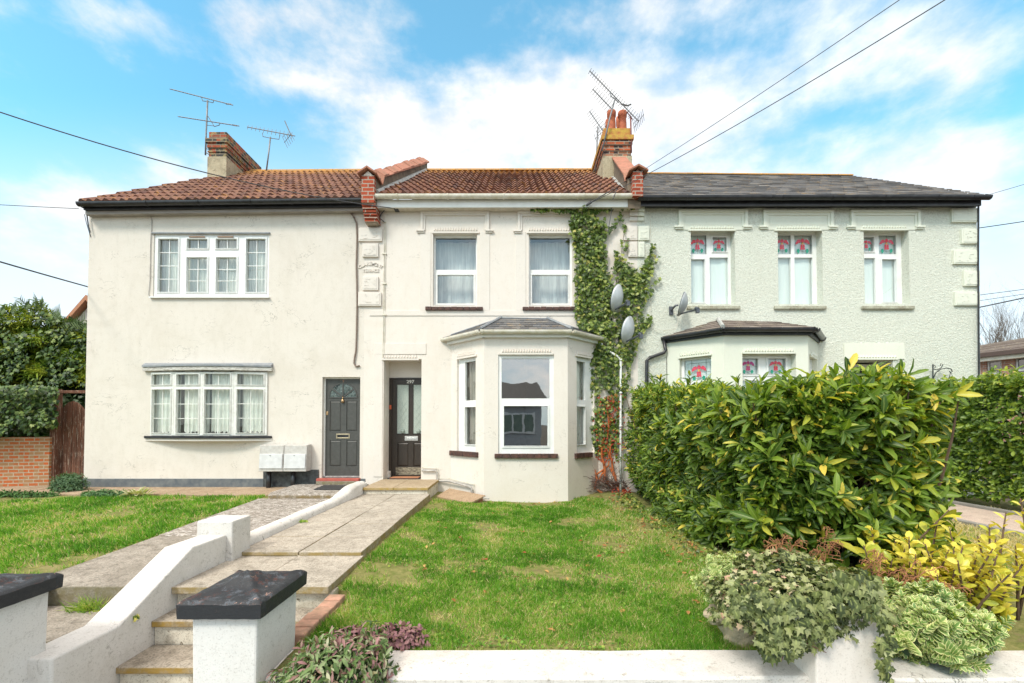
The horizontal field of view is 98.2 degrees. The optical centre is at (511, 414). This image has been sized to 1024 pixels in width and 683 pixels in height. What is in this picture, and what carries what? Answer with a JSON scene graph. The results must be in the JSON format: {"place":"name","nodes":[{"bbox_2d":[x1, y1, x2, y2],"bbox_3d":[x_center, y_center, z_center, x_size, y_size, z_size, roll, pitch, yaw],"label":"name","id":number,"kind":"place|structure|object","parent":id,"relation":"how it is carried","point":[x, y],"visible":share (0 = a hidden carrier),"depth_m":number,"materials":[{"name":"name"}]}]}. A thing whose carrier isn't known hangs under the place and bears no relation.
{"place":"outdoors","nodes":[
{"label":"outdoors","id":0,"kind":"place"},
{"bbox_2d":[0,486,50,496],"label":"side alley","id":1,"kind":"structure","parent":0,"point":[23,489],"depth_m":8.76,"materials":[{"name":"concrete"}]},
{"bbox_2d":[46,606,101,642],"bbox_3d":[-3.405,1.643,3.199,1.090,0.300,0.570,0,-1,0],"label":"side path step","id":2,"kind":"object","parent":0,"point":[62,622],"visible":0.01,"depth_m":3.22,"materials":[{"name":"concrete"}]},
{"bbox_2d":[58,593,110,614],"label":"weed","id":3,"kind":"object","parent":2,"relation":"on","point":[82,607],"visible":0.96,"depth_m":3.38,"materials":[{"name":"green plant"}]},
{"bbox_2d":[65,295,87,322],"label":"gabled house","id":4,"kind":"structure","parent":0,"point":[80,307],"depth_m":21.92,"materials":[{"name":"tile"}]},
{"bbox_2d":[48,536,195,605],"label":"side path","id":5,"kind":"structure","parent":0,"point":[112,575],"depth_m":3.82,"materials":[{"name":"concrete"}]},
{"bbox_2d":[0,492,267,573],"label":"side lawn","id":6,"kind":"structure","parent":0,"point":[48,568],"depth_m":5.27,"materials":[{"name":"green plant"}]},
{"bbox_2d":[0,437,51,487],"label":"brick wall","id":7,"kind":"structure","parent":6,"relation":"on","point":[25,461],"depth_m":8.98,"materials":[{"name":"orange brick"}]},
{"bbox_2d":[0,383,82,439],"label":"wall top ivy","id":8,"kind":"object","parent":7,"relation":"on","point":[31,415],"depth_m":8.88,"materials":[{"name":"green plant"}]},
{"bbox_2d":[50,389,85,484],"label":"wooden gate","id":9,"kind":"structure","parent":7,"relation":"attached to","point":[68,436],"depth_m":9.27,"materials":[{"name":"brown wood"}]},
{"bbox_2d":[0,489,62,498],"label":"herb","id":10,"kind":"object","parent":6,"relation":"on","point":[22,494],"visible":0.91,"depth_m":8.01,"materials":[{"name":"green plant"}]},
{"bbox_2d":[77,488,130,496],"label":"herb","id":11,"kind":"object","parent":6,"relation":"on","point":[102,492],"visible":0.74,"depth_m":7.90,"materials":[{"name":"green plant"}]},
{"bbox_2d":[113,487,154,495],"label":"rosette plant","id":12,"kind":"object","parent":6,"relation":"on","point":[134,491],"visible":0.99,"depth_m":7.89,"materials":[{"name":"plant"}]},
{"bbox_2d":[268,484,368,498],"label":"threshold slab","id":13,"kind":"structure","parent":6,"relation":"on","point":[301,491],"depth_m":7.77,"materials":[{"name":"stone"}]},
{"bbox_2d":[314,485,346,489],"bbox_3d":[-3.372,1.387,8.446,0.661,0.018,0.550,0,-1,0],"label":"doormat","id":14,"kind":"object","parent":13,"relation":"on","point":[331,487],"visible":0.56,"depth_m":8.37,"materials":[{"name":"black rubber"}]},
{"bbox_2d":[28,487,285,495],"bbox_3d":[-6.858,1.576,8.517,4.877,0.235,1.000,0,-1,0],"label":"house apron","id":15,"kind":"object","parent":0,"point":[204,491],"visible":0.16,"depth_m":8.52,"materials":[{"name":"concrete"}]},
{"bbox_2d":[45,471,90,492],"bbox_3d":[-8.496,1.319,8.489,0.656,0.466,0.502,0,-1,0],"label":"blue spurge","id":16,"kind":"object","parent":15,"relation":"on","point":[64,482],"visible":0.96,"depth_m":8.41,"materials":[{"name":"green plant"}]},
{"bbox_2d":[158,499,327,535],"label":"side path","id":17,"kind":"structure","parent":0,"point":[261,512],"depth_m":6.49,"materials":[{"name":"beige stone"}]},
{"bbox_2d":[177,555,338,607],"bbox_3d":[-2.040,1.762,5.691,1.240,0.735,4.340,0,-1,0],"label":"path base","id":18,"kind":"object","parent":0,"point":[309,600],"visible":0.12,"depth_m":3.53,"materials":[{"name":"grey concrete"}]},
{"bbox_2d":[250,481,366,545],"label":"kerb wall","id":19,"kind":"structure","parent":18,"relation":"on","point":[348,492],"depth_m":5.87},
{"bbox_2d":[172,494,429,593],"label":"garden path","id":20,"kind":"structure","parent":0,"point":[333,547],"depth_m":4.56,"materials":[{"name":"beige concrete"}]},
{"bbox_2d":[0,0,1023,344],"label":"sky","id":21,"kind":"structure","parent":0,"point":[937,101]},
{"bbox_2d":[275,491,1023,671],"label":"lawn","id":22,"kind":"structure","parent":0,"point":[1013,641],"depth_m":4.03,"materials":[{"name":"green plant"}]},
{"bbox_2d":[295,594,344,645],"bbox_3d":[-1.350,1.440,3.086,0.131,0.141,0.676,0,-1,0],"label":"brick edging","id":23,"kind":"object","parent":22,"relation":"on","point":[304,625],"visible":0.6,"depth_m":3.01,"materials":[{"name":"orange brick"}]},
{"bbox_2d":[259,620,400,682],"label":"trailing clump","id":24,"kind":"object","parent":22,"relation":"on","point":[336,653],"visible":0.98,"depth_m":2.33,"materials":[{"name":"green plant"}]},
{"bbox_2d":[331,624,368,651],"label":"purple plant","id":25,"kind":"object","parent":22,"relation":"on","point":[354,632],"visible":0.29,"depth_m":2.68,"materials":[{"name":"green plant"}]},
{"bbox_2d":[366,620,430,650],"bbox_3d":[-0.724,1.381,2.761,0.450,0.169,0.275,0,-1,0],"label":"purple plant","id":26,"kind":"object","parent":22,"relation":"on","point":[402,637],"visible":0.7,"depth_m":2.73,"materials":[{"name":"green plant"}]},
{"bbox_2d":[436,488,488,502],"bbox_3d":[-0.939,1.609,8.217,1.001,0.355,0.452,-1,-2,34],"label":"slab","id":27,"kind":"object","parent":22,"relation":"on","point":[455,494],"visible":0.56,"depth_m":8.23,"materials":[{"name":"stone"}]},
{"bbox_2d":[335,498,708,649],"bbox_3d":[0.500,1.504,5.559,3.428,0.153,5.632,0,-1,0],"label":"clover","id":28,"kind":"object","parent":22,"relation":"on","point":[542,646],"visible":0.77,"depth_m":3.64,"materials":[{"name":"green plant"}]},
{"bbox_2d":[415,494,714,630],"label":"fallen leaves","id":29,"kind":"object","parent":22,"relation":"on","point":[598,555],"visible":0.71,"depth_m":5.13,"materials":[{"name":"brown plant"}]},
{"bbox_2d":[612,492,727,561],"bbox_3d":[2.128,1.528,6.431,0.436,0.163,4.325,0,-1,0],"label":"ground cover","id":30,"kind":"object","parent":22,"relation":"on","point":[635,503],"visible":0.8,"depth_m":6.24,"materials":[{"name":"green plant"}]},
{"bbox_2d":[717,619,756,647],"bbox_3d":[1.477,1.430,2.859,0.237,0.296,0.219,0,-1,0],"label":"broken masonry","id":31,"kind":"object","parent":22,"relation":"on","point":[735,635],"visible":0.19,"depth_m":2.80,"materials":[{"name":"grey stone"}]},
{"bbox_2d":[703,602,725,625],"bbox_3d":[1.420,1.330,2.950,0.289,0.126,0.243,0,-1,0],"label":"broken masonry","id":32,"kind":"object","parent":31,"relation":"on","point":[705,613],"visible":0.18,"depth_m":2.92,"materials":[{"name":"grey stone"}]},
{"bbox_2d":[615,353,982,576],"bbox_3d":[3.042,0.421,6.239,2.338,2.583,5.482,0,-1,0],"label":"laurel hedge","id":33,"kind":"object","parent":22,"relation":"on","point":[847,456],"visible":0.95,"depth_m":3.98,"materials":[{"name":"green plant"}]},
{"bbox_2d":[854,504,961,585],"bbox_3d":[2.979,1.110,3.363,0.715,0.849,0.380,0,-1,0],"label":"yellow green shrub","id":34,"kind":"object","parent":22,"relation":"on","point":[871,545],"visible":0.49,"depth_m":3.39,"materials":[{"name":"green plant"}]},
{"bbox_2d":[864,498,1023,630],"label":"yellow shrub","id":35,"kind":"object","parent":22,"relation":"on","point":[982,575],"visible":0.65,"depth_m":3.08,"materials":[{"name":"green plant"}]},
{"bbox_2d":[882,576,1016,673],"bbox_3d":[2.455,1.223,2.596,0.905,0.510,0.635,0,-1,0],"label":"variegated bush","id":36,"kind":"object","parent":22,"relation":"on","point":[939,623],"visible":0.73,"depth_m":2.43,"materials":[{"name":"green plant"}]},
{"bbox_2d":[928,364,1023,505],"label":"laurel hedge","id":37,"kind":"object","parent":22,"relation":"on","point":[979,419],"visible":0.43,"depth_m":7.60,"materials":[{"name":"green plant"}]},
{"bbox_2d":[946,505,1023,594],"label":"grass","id":38,"kind":"structure","parent":22,"relation":"on","point":[974,533],"depth_m":5.58,"materials":[{"name":"plant"}]},
{"bbox_2d":[948,500,1023,535],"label":"path edging","id":39,"kind":"object","parent":22,"relation":"on","point":[966,522],"visible":0.04,"depth_m":7.15,"materials":[{"name":"concrete"}]},
{"bbox_2d":[948,504,1023,531],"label":"neighbour path","id":40,"kind":"structure","parent":0,"point":[978,515],"depth_m":6.86,"materials":[{"name":"beige concrete"}]},
{"bbox_2d":[980,338,1023,476],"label":"brick house","id":41,"kind":"structure","parent":0,"point":[1002,354],"depth_m":17.68,"materials":[{"name":"brown brick"}]},
{"bbox_2d":[987,360,1001,374],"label":"window","id":42,"kind":"structure","parent":41,"relation":"in","point":[990,364],"depth_m":18.34,"materials":[{"name":"grey glass"}]},
{"bbox_2d":[1016,358,1023,375],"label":"window","id":43,"kind":"structure","parent":41,"relation":"in","point":[1019,362],"depth_m":17.58,"materials":[{"name":"white plastic"}]},
{"bbox_2d":[984,477,1023,503],"bbox_3d":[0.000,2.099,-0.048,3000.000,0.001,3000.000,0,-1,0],"label":"ground","id":44,"kind":"structure","parent":0,"point":[1007,500],"depth_m":12.29,"materials":[{"name":"soil"}]},
{"bbox_2d":[0,292,86,436],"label":"conifer hedge","id":45,"kind":"object","parent":44,"relation":"on","point":[51,351],"visible":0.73,"depth_m":10.88,"materials":[{"name":"green plant"}]},
{"bbox_2d":[75,132,364,486],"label":"rendered house","id":46,"kind":"structure","parent":44,"relation":"on","point":[221,353],"depth_m":9.10,"materials":[{"name":"white paint"}]},
{"bbox_2d":[0,204,78,208],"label":"overhead wire","id":47,"kind":"object","parent":46,"relation":"attached to","point":[39,206],"visible":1,"depth_m":8.50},
{"bbox_2d":[0,261,87,286],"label":"overhead wire","id":48,"kind":"object","parent":46,"relation":"attached to","point":[41,273],"visible":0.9,"depth_m":7.94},
{"bbox_2d":[84,214,90,236],"bbox_3d":[-8.724,-3.892,9.112,0.190,0.477,0.067,0,-1,0],"label":"wall cable","id":49,"kind":"object","parent":46,"relation":"attached to","point":[87,224],"depth_m":9.09,"materials":[{"name":"black plastic"}]},
{"bbox_2d":[148,216,151,294],"bbox_3d":[-7.472,-3.261,9.121,0.137,1.741,0.014,0,-1,0],"label":"wall cable","id":50,"kind":"object","parent":46,"relation":"attached to","point":[150,253],"depth_m":9.12,"materials":[{"name":"grey plastic"}]},
{"bbox_2d":[150,371,197,435],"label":"window","id":51,"kind":"structure","parent":46,"relation":"in","point":[162,386],"depth_m":9.05,"materials":[{"name":"white paint"}]},
{"bbox_2d":[173,371,227,435],"bbox_3d":[-6.461,-0.203,9.705,0.807,1.479,1.622,0,-1,4],"label":"window","id":52,"kind":"structure","parent":46,"relation":"in","point":[193,387],"depth_m":8.99,"materials":[{"name":"white paint"}]},
{"bbox_2d":[170,89,238,154],"bbox_3d":[-8.165,-7.790,11.780,1.849,1.822,0.308,0,-1,0],"label":"tv aerial","id":53,"kind":"object","parent":46,"relation":"attached to","point":[207,116],"visible":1,"depth_m":11.77,"materials":[{"name":"metal"}]},
{"bbox_2d":[149,234,269,297],"bbox_3d":[-6.191,-3.055,9.229,2.559,1.338,0.295,0,-1,0],"label":"window","id":54,"kind":"structure","parent":46,"relation":"in","point":[185,265],"depth_m":9.17,"materials":[{"name":"white plastic"}]},
{"bbox_2d":[199,371,262,435],"bbox_3d":[-5.946,-0.202,9.700,0.796,1.478,1.622,0,-1,-3],"label":"window","id":55,"kind":"structure","parent":46,"relation":"in","point":[222,387],"depth_m":9.02,"materials":[{"name":"white paint"}]},
{"bbox_2d":[229,371,267,435],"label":"window","id":56,"kind":"structure","parent":46,"relation":"in","point":[254,386],"depth_m":9.06,"materials":[{"name":"white paint"}]},
{"bbox_2d":[247,121,294,170],"bbox_3d":[-6.947,-7.718,12.778,1.401,1.519,0.196,0,-1,0],"label":"tv aerial","id":57,"kind":"object","parent":46,"relation":"attached to","point":[290,134],"visible":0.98,"depth_m":12.78,"materials":[{"name":"metal"}]},
{"bbox_2d":[259,444,287,487],"bbox_3d":[-4.777,1.073,8.891,0.479,0.958,0.255,0,-1,0],"label":"meter box","id":58,"kind":"object","parent":46,"relation":"attached to","point":[271,457],"visible":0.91,"depth_m":8.79,"materials":[{"name":"plastic"}]},
{"bbox_2d":[259,454,282,468],"bbox_3d":[-4.777,0.924,8.794,0.449,0.286,0.054,0,-1,0],"label":"door","id":59,"kind":"structure","parent":58,"relation":"in","point":[266,461],"depth_m":8.78,"materials":[{"name":"white plastic"}]},
{"bbox_2d":[283,444,310,485],"bbox_3d":[-4.303,1.073,8.891,0.451,0.958,0.255,0,-1,0],"label":"meter box","id":60,"kind":"object","parent":46,"relation":"attached to","point":[297,457],"visible":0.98,"depth_m":8.81,"materials":[{"name":"plastic"}]},
{"bbox_2d":[284,454,305,468],"bbox_3d":[-4.303,0.924,8.794,0.421,0.286,0.054,0,-1,0],"label":"door","id":61,"kind":"structure","parent":60,"relation":"in","point":[291,461],"depth_m":8.78,"materials":[{"name":"white plastic"}]},
{"bbox_2d":[325,379,359,475],"bbox_3d":[-3.486,0.262,9.151,0.725,1.997,0.100,0,-1,0],"label":"front door","id":62,"kind":"structure","parent":46,"relation":"in","point":[342,431],"depth_m":9.16,"materials":[{"name":"grey paint"}]},
{"bbox_2d":[350,213,359,366],"bbox_3d":[-3.230,-2.572,9.095,0.246,3.219,0.032,0,-1,0],"label":"wall cable","id":63,"kind":"object","parent":46,"relation":"attached to","point":[356,292],"depth_m":9.08,"materials":[{"name":"grey plastic"}]},
{"bbox_2d":[357,109,647,502],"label":"bay fronted house","id":64,"kind":"structure","parent":44,"relation":"on","point":[479,345],"depth_m":9.09,"materials":[{"name":"white paint"}]},
{"bbox_2d":[387,476,420,478],"bbox_3d":[-2.222,1.310,9.223,0.657,0.026,0.340,0,-1,0],"label":"threshold","id":65,"kind":"object","parent":64,"relation":"on","point":[405,477],"visible":0.98,"depth_m":9.13,"materials":[{"name":"orange stone"}]},
{"bbox_2d":[392,379,420,475],"bbox_3d":[-2.199,0.272,9.505,0.741,2.071,0.095,0,-1,0],"label":"front door","id":66,"kind":"structure","parent":64,"relation":"in","point":[406,393],"depth_m":9.50,"materials":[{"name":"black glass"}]},
{"bbox_2d":[434,236,476,305],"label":"window","id":67,"kind":"structure","parent":64,"relation":"in","point":[455,257],"depth_m":9.53,"materials":[{"name":"white plastic"}]},
{"bbox_2d":[459,357,525,451],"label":"window","id":68,"kind":"structure","parent":64,"relation":"in","point":[513,370],"depth_m":8.98,"materials":[{"name":"white plastic"}]},
{"bbox_2d":[498,355,553,453],"bbox_3d":[0.265,-0.177,8.410,1.049,1.912,0.092,0,-1,0],"label":"window","id":69,"kind":"structure","parent":64,"relation":"in","point":[549,402],"depth_m":8.38,"materials":[{"name":"white plastic"}]},
{"bbox_2d":[529,236,571,305],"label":"window","id":70,"kind":"structure","parent":64,"relation":"in","point":[550,257],"depth_m":9.53,"materials":[{"name":"white plastic"}]},
{"bbox_2d":[526,357,591,452],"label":"window","id":71,"kind":"structure","parent":64,"relation":"in","point":[537,370],"depth_m":9.01,"materials":[{"name":"white plastic"}]},
{"bbox_2d":[530,205,661,493],"bbox_3d":[1.712,-1.369,8.821,2.702,5.948,0.608,0,-1,0],"label":"wall ivy","id":72,"kind":"object","parent":64,"relation":"attached to","point":[603,359],"depth_m":8.99,"materials":[{"name":"green plant"}]},
{"bbox_2d":[588,111,605,170],"bbox_3d":[2.437,-7.463,12.103,0.681,1.678,0.444,-1,-2,35],"label":"tv aerial","id":73,"kind":"object","parent":64,"relation":"attached to","point":[597,137],"visible":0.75,"depth_m":12.06,"materials":[{"name":"metal"}]},
{"bbox_2d":[586,189,616,230],"bbox_3d":[1.788,-4.091,8.904,0.612,0.800,0.196,0,-1,0],"label":"cable bracket","id":74,"kind":"object","parent":64,"relation":"attached to","point":[588,203],"visible":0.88,"depth_m":8.82,"materials":[{"name":"black metal"}]},
{"bbox_2d":[595,0,898,199],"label":"overhead wire","id":75,"kind":"object","parent":74,"relation":"attached to","point":[765,90],"visible":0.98,"depth_m":5.40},
{"bbox_2d":[593,0,944,201],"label":"overhead wire","id":76,"kind":"object","parent":74,"relation":"attached to","point":[791,92],"visible":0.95,"depth_m":5.38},
{"bbox_2d":[588,68,643,150],"bbox_3d":[2.615,-7.595,11.075,1.407,2.054,0.692,0,-1,0],"label":"tv aerial","id":77,"kind":"object","parent":64,"relation":"attached to","point":[624,105],"visible":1,"depth_m":11.07,"materials":[{"name":"metal"}]},
{"bbox_2d":[590,87,613,112],"bbox_3d":[2.263,-7.919,11.133,0.575,0.579,0.193,0,-1,0],"label":"tv aerial","id":78,"kind":"object","parent":77,"relation":"attached to","point":[601,98],"visible":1,"depth_m":11.13,"materials":[{"name":"metal"}]},
{"bbox_2d":[609,284,629,311],"bbox_3d":[2.095,-2.315,8.792,0.338,0.541,0.642,0,-1,0],"label":"satellite dish","id":79,"kind":"object","parent":64,"relation":"attached to","point":[616,301],"visible":0.98,"depth_m":8.70,"materials":[{"name":"metal"}]},
{"bbox_2d":[626,112,632,152],"bbox_3d":[2.957,-7.096,11.144,0.165,1.048,0.160,0,-1,0],"label":"tv aerial","id":80,"kind":"object","parent":64,"relation":"attached to","point":[630,130],"visible":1,"depth_m":11.13,"materials":[{"name":"grey metal"}]},
{"bbox_2d":[617,316,642,343],"bbox_3d":[2.318,-1.679,8.777,0.376,0.540,0.643,0,-1,0],"label":"satellite dish","id":81,"kind":"object","parent":64,"relation":"attached to","point":[627,331],"visible":1,"depth_m":8.69,"materials":[{"name":"metal"}]},
{"bbox_2d":[637,172,992,495],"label":"roughcast house","id":82,"kind":"structure","parent":44,"relation":"on","point":[772,272],"depth_m":9.12,"materials":[{"name":"white paint"}]},
{"bbox_2d":[650,219,677,330],"bbox_3d":[3.116,-3.013,9.089,0.550,2.617,0.049,0,-1,0],"label":"wall cable","id":83,"kind":"object","parent":82,"relation":"attached to","point":[650,246],"depth_m":9.12,"materials":[{"name":"white plastic"}]},
{"bbox_2d":[669,291,699,316],"bbox_3d":[3.387,-2.191,8.787,0.273,0.500,0.702,0,-1,-13],"label":"satellite dish","id":84,"kind":"object","parent":82,"relation":"attached to","point":[683,304],"visible":1,"depth_m":8.71,"materials":[{"name":"grey metal"}]},
{"bbox_2d":[682,355,710,386],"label":"window","id":85,"kind":"structure","parent":82,"relation":"in","point":[700,366],"depth_m":8.80,"materials":[{"name":"glass"}]},
{"bbox_2d":[691,232,730,303],"bbox_3d":[4.138,-3.048,9.348,1.086,1.566,0.119,0,-1,0],"label":"window","id":86,"kind":"structure","parent":82,"relation":"in","point":[710,251],"depth_m":9.37,"materials":[{"name":"white plastic"}]},
{"bbox_2d":[742,354,790,387],"bbox_3d":[4.814,-0.457,8.491,1.183,1.385,0.120,0,-1,0],"label":"window","id":87,"kind":"structure","parent":82,"relation":"in","point":[753,365],"depth_m":8.47,"materials":[{"name":"white plastic"}]},
{"bbox_2d":[778,232,816,303],"bbox_3d":[5.935,-3.048,9.361,1.096,1.566,0.101,0,-1,0],"label":"window","id":88,"kind":"structure","parent":82,"relation":"in","point":[797,263],"depth_m":9.38,"materials":[{"name":"white plastic"}]},
{"bbox_2d":[853,364,871,372],"bbox_3d":[7.429,0.216,9.608,0.743,2.603,0.100,0,-1,0],"label":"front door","id":89,"kind":"structure","parent":82,"relation":"in","point":[864,365],"depth_m":9.59,"materials":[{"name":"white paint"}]},
{"bbox_2d":[864,232,901,303],"bbox_3d":[7.713,-3.053,9.349,1.106,1.556,0.122,0,-1,0],"label":"window","id":90,"kind":"structure","parent":82,"relation":"in","point":[882,250],"depth_m":9.34,"materials":[{"name":"white plastic"}]},
{"bbox_2d":[932,364,952,384],"bbox_3d":[8.787,-0.702,9.007,0.520,0.660,0.318,-1,-1,23],"label":"wall bracket","id":91,"kind":"object","parent":82,"relation":"attached to","point":[933,369],"visible":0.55,"depth_m":8.97,"materials":[{"name":"metal"}]},
{"bbox_2d":[979,221,1023,227],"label":"overhead wire","id":92,"kind":"object","parent":82,"relation":"attached to","point":[1001,224],"visible":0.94,"depth_m":8.86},
{"bbox_2d":[980,297,1023,307],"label":"overhead wire","id":93,"kind":"object","parent":82,"relation":"attached to","point":[1002,302],"visible":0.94,"depth_m":8.80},
{"bbox_2d":[980,291,1016,344],"bbox_3d":[36.870,-4.229,33.663,3.990,14.218,7.832,-1,-2,38],"label":"bare tree","id":94,"kind":"object","parent":44,"relation":"on","point":[996,330],"visible":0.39,"depth_m":33.95,"materials":[{"name":"brown plant"}]},
{"bbox_2d":[980,305,1021,344],"bbox_3d":[35.253,-3.562,32.137,7.604,12.792,5.023,-1,-2,30],"label":"bare tree","id":95,"kind":"object","parent":44,"relation":"on","point":[1000,331],"visible":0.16,"depth_m":32.32,"materials":[{"name":"brown plant"}]},
{"bbox_2d":[992,296,1023,341],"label":"bare tree","id":96,"kind":"object","parent":44,"relation":"on","point":[1005,332],"visible":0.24,"depth_m":30.58,"materials":[{"name":"brown plant"}]},
{"bbox_2d":[1010,299,1023,337],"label":"bare tree","id":97,"kind":"object","parent":44,"relation":"on","point":[1017,327],"visible":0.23,"depth_m":30.38,"materials":[{"name":"brown plant"}]},
{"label":"pavement","id":98,"kind":"structure","parent":0,"visible":0},
{"bbox_2d":[0,573,63,682],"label":"gate pillar","id":99,"kind":"structure","parent":98,"relation":"on","point":[23,611],"depth_m":2.54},
{"bbox_2d":[27,515,250,682],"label":"wing wall","id":100,"kind":"structure","parent":98,"relation":"on","point":[104,642],"depth_m":3.20,"materials":[{"name":"white paint"}]},
{"bbox_2d":[133,614,139,622],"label":"weed","id":101,"kind":"object","parent":100,"relation":"on","point":[136,617],"visible":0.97,"depth_m":3.12,"materials":[{"name":"green plant"}]},
{"bbox_2d":[116,608,314,682],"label":"garden steps","id":102,"kind":"structure","parent":98,"relation":"on","point":[167,657],"depth_m":3.11,"materials":[{"name":"beige concrete"}]},
{"bbox_2d":[176,570,306,682],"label":"gate pillar","id":103,"kind":"structure","parent":98,"relation":"on","point":[243,626],"depth_m":2.31,"materials":[{"name":"white paint"}]},
{"bbox_2d":[265,650,808,682],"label":"front wall","id":104,"kind":"structure","parent":98,"relation":"on","point":[578,666],"depth_m":2.46,"materials":[{"name":"paint"}]},
{"bbox_2d":[789,594,884,682],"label":"wall pier","id":105,"kind":"structure","parent":98,"relation":"on","point":[847,661],"depth_m":2.32,"materials":[{"name":"paint"}]},
{"bbox_2d":[701,547,906,682],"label":"ivy mound","id":106,"kind":"object","parent":105,"relation":"on","point":[820,601],"visible":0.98,"depth_m":2.25,"materials":[{"name":"green plant"}]},
{"bbox_2d":[690,549,762,607],"bbox_3d":[1.413,1.070,2.885,0.446,0.370,0.440,0,-1,0],"label":"variegated bush","id":107,"kind":"object","parent":106,"relation":"on","point":[719,566],"visible":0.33,"depth_m":2.91,"materials":[{"name":"green plant"}]},
{"bbox_2d":[759,527,973,600],"bbox_3d":[2.204,0.962,2.833,1.290,0.530,0.276,0,-1,4],"label":"dead fern","id":108,"kind":"object","parent":106,"relation":"on","point":[828,546],"visible":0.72,"depth_m":2.81,"materials":[{"name":"brown plant"}]},
{"bbox_2d":[885,651,1023,682],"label":"front wall","id":109,"kind":"structure","parent":98,"relation":"on","point":[1007,667],"depth_m":2.42,"materials":[{"name":"paint"}]},
{"bbox_3d":[-2.519,-4.107,9.086,0.406,0.331,0.120,0,-1,0],"label":"cable bracket","id":110,"kind":"object","parent":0,"visible":0},
{"bbox_2d":[0,112,394,208],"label":"overhead wire","id":111,"kind":"object","parent":110,"relation":"attached to","point":[183,166],"visible":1,"depth_m":7.16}
]}

